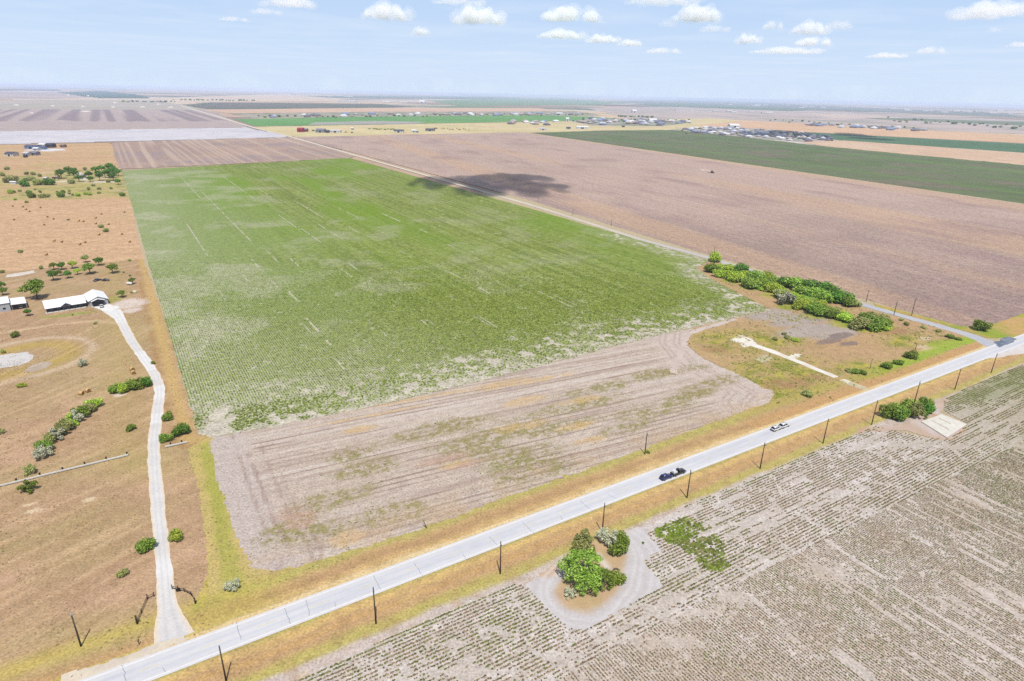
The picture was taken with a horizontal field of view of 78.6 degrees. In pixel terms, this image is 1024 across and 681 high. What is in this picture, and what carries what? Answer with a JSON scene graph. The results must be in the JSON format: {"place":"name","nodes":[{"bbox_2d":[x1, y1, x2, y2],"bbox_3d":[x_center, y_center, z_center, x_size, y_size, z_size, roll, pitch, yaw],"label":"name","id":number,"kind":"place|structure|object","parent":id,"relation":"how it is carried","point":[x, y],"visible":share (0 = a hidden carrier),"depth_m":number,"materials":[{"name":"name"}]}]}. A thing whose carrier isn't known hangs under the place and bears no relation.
{"place":"outdoors","nodes":[
{"label":"outdoors","id":0,"kind":"place"},
{"bbox_2d":[0,296,26,311],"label":"white barn","id":1,"kind":"structure","parent":0,"point":[5,301],"depth_m":341.72,"materials":[{"name":"metal"}]},
{"bbox_2d":[0,352,32,367],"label":"dry pond","id":2,"kind":"structure","parent":0,"point":[18,359],"depth_m":281.09,"materials":[{"name":"soil"}]},
{"bbox_2d":[0,89,61,90],"bbox_3d":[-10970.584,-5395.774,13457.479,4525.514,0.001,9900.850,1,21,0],"label":"crop field","id":3,"kind":"structure","parent":0,"point":[31,89],"depth_m":14181.10,"materials":[{"name":"soil"}]},
{"bbox_2d":[23,361,50,371],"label":"dry pond","id":4,"kind":"structure","parent":0,"point":[40,365],"depth_m":274.27,"materials":[{"name":"soil"}]},
{"bbox_2d":[0,91,90,98],"bbox_3d":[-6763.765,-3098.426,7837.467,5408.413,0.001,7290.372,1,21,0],"label":"field","id":5,"kind":"structure","parent":0,"point":[25,95],"depth_m":7085.99,"materials":[{"name":"soil"}]},
{"bbox_2d":[0,143,119,168],"bbox_3d":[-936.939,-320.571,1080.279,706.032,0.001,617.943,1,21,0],"label":"mown field","id":6,"kind":"structure","parent":0,"point":[81,155],"depth_m":1067.96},
{"bbox_2d":[0,169,128,200],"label":"scrub ground","id":7,"kind":"structure","parent":0,"point":[80,187],"depth_m":758.28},
{"bbox_2d":[0,198,143,271],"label":"mown field","id":8,"kind":"structure","parent":0,"point":[31,235],"depth_m":524.81,"materials":[{"name":"brown plant"}]},
{"bbox_2d":[57,91,149,97],"bbox_3d":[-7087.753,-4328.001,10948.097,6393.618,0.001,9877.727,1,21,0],"label":"crop field","id":9,"kind":"structure","parent":0,"point":[99,94],"depth_m":8856.02,"materials":[{"name":"soil"}]},
{"bbox_2d":[0,259,234,680],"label":"pasture","id":10,"kind":"structure","parent":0,"point":[113,602],"depth_m":194.06,"materials":[{"name":"brown plant"}]},
{"bbox_2d":[16,479,38,493],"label":"bush","id":11,"kind":"object","parent":10,"relation":"on","point":[28,486],"visible":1,"depth_m":188.97,"materials":[{"name":"green plant"}]},
{"bbox_2d":[19,280,43,298],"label":"mesquite tree","id":12,"kind":"object","parent":10,"relation":"on","point":[32,286],"visible":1,"depth_m":356.65,"materials":[{"name":"green plant"}]},
{"bbox_2d":[31,444,53,458],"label":"bush","id":13,"kind":"object","parent":10,"relation":"on","point":[41,449],"visible":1,"depth_m":205.95,"materials":[{"name":"grey plant"}]},
{"bbox_2d":[45,427,64,439],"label":"bush","id":14,"kind":"object","parent":10,"relation":"on","point":[58,435],"visible":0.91,"depth_m":217.21,"materials":[{"name":"grey plant"}]},
{"bbox_2d":[0,452,127,485],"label":"white fence","id":15,"kind":"object","parent":10,"relation":"on","point":[51,473],"visible":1,"depth_m":200.05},
{"bbox_2d":[58,418,75,428],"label":"bush","id":16,"kind":"object","parent":10,"relation":"on","point":[66,422],"visible":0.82,"depth_m":223.36,"materials":[{"name":"green plant"}]},
{"bbox_2d":[42,289,108,313],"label":"ranch house","id":17,"kind":"structure","parent":10,"relation":"on","point":[93,298],"depth_m":348.10,"materials":[{"name":"white metal"}]},
{"bbox_2d":[70,405,89,415],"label":"bush","id":18,"kind":"object","parent":10,"relation":"on","point":[84,410],"visible":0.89,"depth_m":232.15,"materials":[{"name":"green plant"}]},
{"bbox_2d":[92,304,118,313],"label":"concrete apron","id":19,"kind":"object","parent":10,"relation":"on","point":[108,308],"visible":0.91,"depth_m":347.53,"materials":[{"name":"concrete"}]},
{"bbox_2d":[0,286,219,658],"bbox_3d":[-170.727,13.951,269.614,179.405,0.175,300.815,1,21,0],"label":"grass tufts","id":20,"kind":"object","parent":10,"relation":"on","point":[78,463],"visible":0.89,"depth_m":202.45,"materials":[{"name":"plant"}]},
{"bbox_2d":[134,537,156,553],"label":"bush","id":21,"kind":"object","parent":10,"relation":"on","point":[144,545],"visible":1,"depth_m":165.69,"materials":[{"name":"green plant"}]},
{"bbox_2d":[167,528,183,541],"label":"bush","id":22,"kind":"object","parent":10,"relation":"on","point":[176,534],"visible":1,"depth_m":170.13,"materials":[{"name":"green plant"}]},
{"bbox_2d":[170,422,190,437],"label":"bush","id":23,"kind":"object","parent":10,"relation":"on","point":[181,427],"visible":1,"depth_m":221.67,"materials":[{"name":"green plant"}]},
{"bbox_2d":[0,100,247,130],"bbox_3d":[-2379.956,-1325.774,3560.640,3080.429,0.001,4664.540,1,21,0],"label":"ploughed field","id":24,"kind":"structure","parent":0,"point":[69,115],"depth_m":2568.94,"materials":[{"name":"soil"}]},
{"bbox_2d":[61,636,186,680],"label":"gravel shoulder","id":25,"kind":"object","parent":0,"point":[86,672],"visible":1,"depth_m":134.19},
{"bbox_2d":[0,127,286,143],"bbox_3d":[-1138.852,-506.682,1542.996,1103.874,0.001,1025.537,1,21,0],"label":"pale field","id":26,"kind":"structure","parent":0,"point":[41,136],"depth_m":1599.89,"materials":[{"name":"grey soil"}]},
{"bbox_2d":[103,305,193,643],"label":"driveway","id":27,"kind":"structure","parent":0,"point":[171,622],"depth_m":180.05,"materials":[{"name":"soil"}]},
{"bbox_2d":[111,137,353,169],"bbox_3d":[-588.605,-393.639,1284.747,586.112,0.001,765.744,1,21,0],"label":"ploughed field","id":28,"kind":"structure","parent":0,"point":[151,154],"depth_m":1216.22,"materials":[{"name":"brown soil"}]},
{"bbox_2d":[188,437,317,630],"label":"verge","id":29,"kind":"structure","parent":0,"point":[222,605],"depth_m":159.97,"materials":[{"name":"yellow plant"}]},
{"bbox_2d":[150,95,364,103],"bbox_3d":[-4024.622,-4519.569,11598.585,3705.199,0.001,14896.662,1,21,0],"label":"field","id":30,"kind":"structure","parent":0,"point":[258,98],"depth_m":8135.81,"materials":[{"name":"soil"}]},
{"bbox_2d":[183,102,412,108],"bbox_3d":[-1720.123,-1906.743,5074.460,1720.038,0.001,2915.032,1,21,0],"label":"crop field","id":31,"kind":"structure","parent":0,"point":[228,105],"depth_m":4893.06,"materials":[{"name":"soil"}]},
{"bbox_2d":[308,121,420,124],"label":"field","id":32,"kind":"structure","parent":0,"point":[362,122],"depth_m":2471.83,"materials":[{"name":"green plant"}]},
{"bbox_2d":[212,108,560,112],"bbox_3d":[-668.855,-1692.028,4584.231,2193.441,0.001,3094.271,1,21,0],"label":"field","id":33,"kind":"structure","parent":0,"point":[368,110],"depth_m":4239.76,"materials":[{"name":"soil"}]},
{"bbox_2d":[338,99,472,102],"bbox_3d":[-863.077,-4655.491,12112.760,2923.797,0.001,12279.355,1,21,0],"label":"field","id":34,"kind":"structure","parent":0,"point":[375,101],"depth_m":8488.57,"materials":[{"name":"soil"}]},
{"bbox_2d":[228,111,601,118],"bbox_3d":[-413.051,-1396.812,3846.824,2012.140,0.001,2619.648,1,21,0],"label":"field","id":35,"kind":"structure","parent":0,"point":[324,114],"depth_m":3510.24,"materials":[{"name":"soil"}]},
{"bbox_2d":[311,96,519,98],"bbox_3d":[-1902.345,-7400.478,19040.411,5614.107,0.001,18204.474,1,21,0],"label":"crop field","id":36,"kind":"structure","parent":0,"point":[405,97],"depth_m":15707.89,"materials":[{"name":"soil"}]},
{"bbox_2d":[234,115,617,125],"bbox_3d":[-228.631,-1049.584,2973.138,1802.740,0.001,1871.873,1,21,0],"label":"crop field","id":37,"kind":"structure","parent":0,"point":[421,119],"depth_m":2857.00,"materials":[{"name":"plant"}]},
{"bbox_2d":[122,158,768,437],"bbox_3d":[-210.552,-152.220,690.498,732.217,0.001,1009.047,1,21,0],"label":"crop field","id":38,"kind":"structure","parent":0,"point":[348,211],"depth_m":441.75,"materials":[{"name":"green plant"}]},
{"bbox_2d":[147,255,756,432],"bbox_3d":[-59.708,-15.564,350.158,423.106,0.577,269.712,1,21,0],"label":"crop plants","id":39,"kind":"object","parent":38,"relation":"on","point":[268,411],"visible":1,"depth_m":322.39,"materials":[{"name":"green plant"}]},
{"bbox_2d":[208,329,772,570],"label":"fallow field","id":40,"kind":"structure","parent":0,"point":[266,482],"depth_m":219.85,"materials":[{"name":"soil"}]},
{"bbox_2d":[224,349,721,548],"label":"weeds","id":41,"kind":"object","parent":40,"relation":"on","point":[475,454],"visible":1,"depth_m":218.63,"materials":[{"name":"green plant"}]},
{"bbox_2d":[256,118,743,136],"bbox_3d":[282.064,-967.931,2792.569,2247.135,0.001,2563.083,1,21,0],"label":"dry grass field","id":42,"kind":"structure","parent":0,"point":[358,130],"depth_m":2244.38,"materials":[{"name":"beige plant"}]},
{"bbox_2d":[0,85,1023,192],"bbox_3d":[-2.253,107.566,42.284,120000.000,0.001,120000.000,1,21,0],"label":"ground","id":43,"kind":"structure","parent":0,"point":[155,93],"depth_m":9394.38,"materials":[{"name":"beige soil"}]},
{"bbox_2d":[0,0,1023,106],"label":"sky","id":44,"kind":"structure","parent":0,"point":[921,52],"materials":[{"name":"blue"}]},
{"bbox_2d":[50,344,987,680],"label":"verge","id":45,"kind":"structure","parent":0,"point":[342,566],"depth_m":185.20,"materials":[{"name":"brown plant"}]},
{"bbox_2d":[196,353,928,610],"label":"grass tufts","id":46,"kind":"object","parent":45,"relation":"on","point":[495,487],"visible":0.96,"depth_m":196.33,"materials":[{"name":"plant"}]},
{"bbox_2d":[426,99,624,105],"bbox_3d":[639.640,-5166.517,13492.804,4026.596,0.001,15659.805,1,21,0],"label":"crop field","id":47,"kind":"structure","parent":0,"point":[486,102],"depth_m":10481.18,"materials":[{"name":"soil"}]},
{"bbox_2d":[79,334,1023,680],"bbox_3d":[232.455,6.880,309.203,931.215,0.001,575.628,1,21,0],"label":"road","id":48,"kind":"structure","parent":0,"point":[195,650],"depth_m":170.04,"materials":[{"name":"grey asphalt"}]},
{"bbox_2d":[85,334,1023,680],"bbox_3d":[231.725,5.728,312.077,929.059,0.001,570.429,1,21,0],"label":"road marking","id":49,"kind":"object","parent":48,"relation":"on","point":[481,534],"visible":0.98,"depth_m":170.53,"materials":[{"name":"white paint"}]},
{"bbox_2d":[138,341,1016,671],"bbox_3d":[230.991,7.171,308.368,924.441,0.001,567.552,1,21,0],"label":"road marking","id":50,"kind":"object","parent":48,"relation":"on","point":[490,539],"visible":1,"depth_m":168.55,"materials":[{"name":"paint"}]},
{"bbox_2d":[143,343,1023,680],"bbox_3d":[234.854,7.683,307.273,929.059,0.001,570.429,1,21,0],"label":"road marking","id":51,"kind":"object","parent":48,"relation":"on","point":[523,535],"visible":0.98,"depth_m":170.89,"materials":[{"name":"white paint"}]},
{"bbox_2d":[994,336,1015,346],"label":"asphalt patch","id":52,"kind":"object","parent":48,"relation":"on","point":[1006,340],"visible":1,"depth_m":326.64,"materials":[{"name":"grey asphalt"}]},
{"bbox_2d":[125,185,1001,630],"bbox_3d":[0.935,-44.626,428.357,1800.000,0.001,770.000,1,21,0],"label":"ground margin","id":53,"kind":"object","parent":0,"point":[149,269],"visible":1,"depth_m":503.65,"materials":[{"name":"beige soil"}]},
{"bbox_2d":[222,577,239,590],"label":"bush","id":54,"kind":"object","parent":53,"relation":"on","point":[229,584],"visible":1,"depth_m":153.72,"materials":[{"name":"grey plant"}]},
{"bbox_2d":[878,403,900,419],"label":"bush","id":55,"kind":"object","parent":53,"relation":"on","point":[888,412],"visible":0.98,"depth_m":243.96,"materials":[{"name":"green plant"}]},
{"bbox_2d":[895,405,911,421],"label":"bush","id":56,"kind":"object","parent":53,"relation":"on","point":[903,414],"visible":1,"depth_m":241.14,"materials":[{"name":"green plant"}]},
{"bbox_2d":[972,319,992,330],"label":"bush","id":57,"kind":"object","parent":53,"relation":"on","point":[981,324],"visible":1,"depth_m":340.72,"materials":[{"name":"green plant"}]},
{"bbox_2d":[150,348,979,653],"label":"gravel shoulder","id":58,"kind":"object","parent":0,"point":[410,556],"visible":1,"depth_m":181.50},
{"bbox_2d":[152,353,1023,680],"bbox_3d":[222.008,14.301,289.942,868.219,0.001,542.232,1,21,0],"label":"verge","id":59,"kind":"structure","parent":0,"point":[308,647],"depth_m":163.55,"materials":[{"name":"brown plant"}]},
{"bbox_2d":[182,106,995,345],"bbox_3d":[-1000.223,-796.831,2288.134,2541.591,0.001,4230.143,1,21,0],"label":"side road","id":60,"kind":"structure","parent":0,"point":[983,341],"depth_m":536.64,"materials":[{"name":"grey asphalt"}]},
{"bbox_2d":[525,527,662,630],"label":"dirt loop","id":61,"kind":"object","parent":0,"point":[589,609],"visible":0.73,"depth_m":157.34,"materials":[{"name":"soil"}]},
{"bbox_2d":[556,547,603,586],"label":"tree","id":62,"kind":"object","parent":61,"relation":"on","point":[578,555],"visible":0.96,"depth_m":157.10,"materials":[{"name":"green plant"}]},
{"bbox_2d":[572,528,595,553],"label":"tree","id":63,"kind":"object","parent":61,"relation":"on","point":[581,540],"visible":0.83,"depth_m":167.28,"materials":[{"name":"green plant"}]},
{"bbox_2d":[573,569,601,594],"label":"tree","id":64,"kind":"object","parent":61,"relation":"on","point":[588,582],"visible":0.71,"depth_m":153.59,"materials":[{"name":"green plant"}]},
{"bbox_2d":[593,567,614,590],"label":"tree","id":65,"kind":"object","parent":61,"relation":"on","point":[607,573],"visible":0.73,"depth_m":155.85,"materials":[{"name":"green plant"}]},
{"bbox_2d":[595,527,618,545],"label":"tree","id":66,"kind":"object","parent":61,"relation":"on","point":[602,533],"visible":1,"depth_m":171.95,"materials":[{"name":"grey plant"}]},
{"bbox_2d":[606,570,626,584],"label":"tree","id":67,"kind":"object","parent":61,"relation":"on","point":[619,579],"visible":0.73,"depth_m":157.80,"materials":[{"name":"green plant"}]},
{"bbox_2d":[608,540,628,555],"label":"tree","id":68,"kind":"object","parent":61,"relation":"on","point":[619,547],"visible":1,"depth_m":167.79,"materials":[{"name":"green plant"}]},
{"bbox_2d":[615,530,630,545],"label":"tree","id":69,"kind":"object","parent":61,"relation":"on","point":[621,536],"visible":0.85,"depth_m":171.13,"materials":[{"name":"green plant"}]},
{"bbox_2d":[572,118,691,125],"bbox_3d":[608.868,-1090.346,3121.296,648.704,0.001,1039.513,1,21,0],"label":"town lots","id":70,"kind":"structure","parent":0,"point":[620,122],"depth_m":2901.52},
{"bbox_2d":[296,132,1023,325],"bbox_3d":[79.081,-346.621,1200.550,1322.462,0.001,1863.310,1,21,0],"label":"ploughed field","id":71,"kind":"structure","parent":0,"point":[955,259],"depth_m":692.21,"materials":[{"name":"brown soil"}]},
{"bbox_2d":[513,131,1021,203],"bbox_3d":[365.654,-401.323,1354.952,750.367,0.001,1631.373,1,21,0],"label":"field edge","id":72,"kind":"object","parent":71,"relation":"on","point":[811,173],"visible":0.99,"depth_m":1039.73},
{"bbox_2d":[297,365,1023,680],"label":"crop field","id":73,"kind":"structure","parent":0,"point":[459,671],"depth_m":156.67,"materials":[{"name":"soil"}]},
{"bbox_2d":[295,365,1023,680],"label":"crop plants","id":74,"kind":"object","parent":73,"relation":"on","point":[591,640],"visible":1,"depth_m":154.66,"materials":[{"name":"green plant"}]},
{"bbox_2d":[653,516,731,571],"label":"weeds","id":75,"kind":"object","parent":73,"relation":"on","point":[670,536],"visible":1,"depth_m":176.28,"materials":[{"name":"green plant"}]},
{"bbox_2d":[670,318,736,373],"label":"turn row","id":76,"kind":"object","parent":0,"point":[677,361],"visible":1,"depth_m":316.49,"materials":[{"name":"soil"}]},
{"bbox_2d":[633,104,803,110],"bbox_3d":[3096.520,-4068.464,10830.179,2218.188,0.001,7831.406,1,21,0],"label":"crop field","id":77,"kind":"structure","parent":0,"point":[716,106],"depth_m":9495.29,"materials":[{"name":"soil"}]},
{"bbox_2d":[673,127,836,141],"bbox_3d":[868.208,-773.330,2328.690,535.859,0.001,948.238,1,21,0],"label":"town lots","id":78,"kind":"structure","parent":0,"point":[772,137],"depth_m":2162.37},
{"bbox_2d":[534,130,1023,203],"bbox_3d":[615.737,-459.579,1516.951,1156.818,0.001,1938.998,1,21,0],"label":"dark crop field","id":79,"kind":"structure","parent":0,"point":[994,180],"depth_m":1304.57,"materials":[{"name":"green plant"}]},
{"bbox_2d":[587,107,1023,133],"bbox_3d":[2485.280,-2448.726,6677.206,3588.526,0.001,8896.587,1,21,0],"label":"field","id":80,"kind":"structure","parent":0,"point":[686,113],"depth_m":4459.45,"materials":[{"name":"soil"}]},
{"bbox_2d":[606,100,1023,117],"bbox_3d":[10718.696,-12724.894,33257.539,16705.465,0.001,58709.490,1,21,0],"label":"crop field","id":81,"kind":"structure","parent":0,"point":[795,106],"depth_m":11484.26,"materials":[{"name":"soil"}]},
{"bbox_2d":[688,261,980,426],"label":"scrub ground","id":82,"kind":"structure","parent":0,"point":[842,344],"depth_m":310.90,"materials":[{"name":"beige plant"}]},
{"bbox_2d":[725,270,743,281],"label":"bush","id":83,"kind":"object","parent":82,"relation":"on","point":[733,276],"visible":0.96,"depth_m":422.74,"materials":[{"name":"green plant"}]},
{"bbox_2d":[730,335,756,346],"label":"broken concrete","id":84,"kind":"object","parent":82,"relation":"on","point":[741,340],"visible":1,"depth_m":320.77,"materials":[{"name":"concrete"}]},
{"bbox_2d":[741,276,756,288],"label":"bush","id":85,"kind":"object","parent":82,"relation":"on","point":[748,282],"visible":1,"depth_m":408.19,"materials":[{"name":"green plant"}]},
{"bbox_2d":[748,270,766,279],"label":"bush","id":86,"kind":"object","parent":82,"relation":"on","point":[756,274],"visible":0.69,"depth_m":422.33,"materials":[{"name":"green plant"}]},
{"bbox_2d":[764,282,784,291],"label":"bush","id":87,"kind":"object","parent":82,"relation":"on","point":[770,287],"visible":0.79,"depth_m":400.18,"materials":[{"name":"green plant"}]},
{"bbox_2d":[776,291,796,304],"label":"bush","id":88,"kind":"object","parent":82,"relation":"on","point":[786,297],"visible":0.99,"depth_m":376.32,"materials":[{"name":"grey plant"}]},
{"bbox_2d":[743,342,837,377],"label":"dirt track","id":89,"kind":"object","parent":82,"relation":"on","point":[785,356],"visible":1,"depth_m":300.57,"materials":[{"name":"soil"}]},
{"bbox_2d":[783,276,805,287],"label":"brush tree","id":90,"kind":"object","parent":82,"relation":"on","point":[793,282],"visible":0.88,"depth_m":406.97,"materials":[{"name":"green plant"}]},
{"bbox_2d":[793,298,809,309],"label":"bush","id":91,"kind":"object","parent":82,"relation":"on","point":[800,303],"visible":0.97,"depth_m":369.63,"materials":[{"name":"green plant"}]},
{"bbox_2d":[800,278,821,287],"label":"brush tree","id":92,"kind":"object","parent":82,"relation":"on","point":[808,282],"visible":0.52,"depth_m":401.27,"materials":[{"name":"green plant"}]},
{"bbox_2d":[805,303,822,313],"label":"bush","id":93,"kind":"object","parent":82,"relation":"on","point":[810,307],"visible":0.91,"depth_m":362.19,"materials":[{"name":"green plant"}]},
{"bbox_2d":[805,286,826,296],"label":"brush tree","id":94,"kind":"object","parent":82,"relation":"on","point":[811,292],"visible":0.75,"depth_m":387.03,"materials":[{"name":"green plant"}]},
{"bbox_2d":[813,290,836,302],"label":"brush tree","id":95,"kind":"object","parent":82,"relation":"on","point":[827,296],"visible":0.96,"depth_m":381.68,"materials":[{"name":"green plant"}]},
{"bbox_2d":[687,277,966,418],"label":"weeds","id":96,"kind":"object","parent":82,"relation":"on","point":[814,379],"visible":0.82,"depth_m":310.91,"materials":[{"name":"green plant"}]},
{"bbox_2d":[831,289,854,302],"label":"brush tree","id":97,"kind":"object","parent":82,"relation":"on","point":[839,297],"visible":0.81,"depth_m":380.69,"materials":[{"name":"green plant"}]},
{"bbox_2d":[835,312,852,321],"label":"bush","id":98,"kind":"object","parent":82,"relation":"on","point":[844,316],"visible":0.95,"depth_m":350.12,"materials":[{"name":"green plant"}]},
{"bbox_2d":[849,316,873,329],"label":"bush","id":99,"kind":"object","parent":82,"relation":"on","point":[859,323],"visible":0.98,"depth_m":339.08,"materials":[{"name":"green plant"}]},
{"bbox_2d":[866,317,888,331],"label":"bush","id":100,"kind":"object","parent":82,"relation":"on","point":[877,324],"visible":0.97,"depth_m":337.62,"materials":[{"name":"green plant"}]},
{"bbox_2d":[805,113,898,117],"bbox_3d":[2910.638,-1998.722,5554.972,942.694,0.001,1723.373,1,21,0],"label":"field","id":101,"kind":"structure","parent":0,"point":[846,116],"depth_m":5388.62,"materials":[{"name":"soil"}]},
{"bbox_2d":[693,120,1023,142],"bbox_3d":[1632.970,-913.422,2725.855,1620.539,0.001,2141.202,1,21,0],"label":"field","id":102,"kind":"structure","parent":0,"point":[784,126],"depth_m":2614.22,"materials":[{"name":"soil"}]},
{"bbox_2d":[779,131,1023,152],"bbox_3d":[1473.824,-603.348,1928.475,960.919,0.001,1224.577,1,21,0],"label":"crop field","id":103,"kind":"structure","parent":0,"point":[999,146],"depth_m":1983.49,"materials":[{"name":"plant"}]},
{"bbox_2d":[854,398,967,440],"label":"bare soil","id":104,"kind":"structure","parent":0,"point":[917,426],"depth_m":237.54,"materials":[{"name":"beige soil"}]},
{"bbox_2d":[908,402,928,418],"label":"bush","id":105,"kind":"object","parent":104,"relation":"on","point":[918,410],"visible":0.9,"depth_m":243.56,"materials":[{"name":"green plant"}]},
{"bbox_2d":[921,414,966,437],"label":"concrete slab","id":106,"kind":"structure","parent":104,"relation":"on","point":[944,425],"depth_m":240.26,"materials":[{"name":"white concrete"}]},
{"bbox_2d":[804,140,1023,164],"bbox_3d":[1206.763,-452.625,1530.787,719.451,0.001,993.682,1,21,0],"label":"field","id":107,"kind":"structure","parent":0,"point":[1017,158],"depth_m":1623.41,"materials":[{"name":"soil"}]},
{"bbox_2d":[869,118,1023,125],"bbox_3d":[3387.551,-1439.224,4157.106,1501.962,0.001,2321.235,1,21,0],"label":"crop field","id":108,"kind":"structure","parent":0,"point":[978,121],"depth_m":4504.99,"materials":[{"name":"soil"}]},
{"bbox_2d":[874,303,1023,337],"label":"verge","id":109,"kind":"structure","parent":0,"point":[1012,327],"depth_m":347.45,"materials":[{"name":"beige plant"}]},
{"bbox_2d":[987,344,1023,358],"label":"caliche apron","id":110,"kind":"object","parent":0,"point":[1017,350],"visible":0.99,"depth_m":312.52,"materials":[{"name":"white gravel"}]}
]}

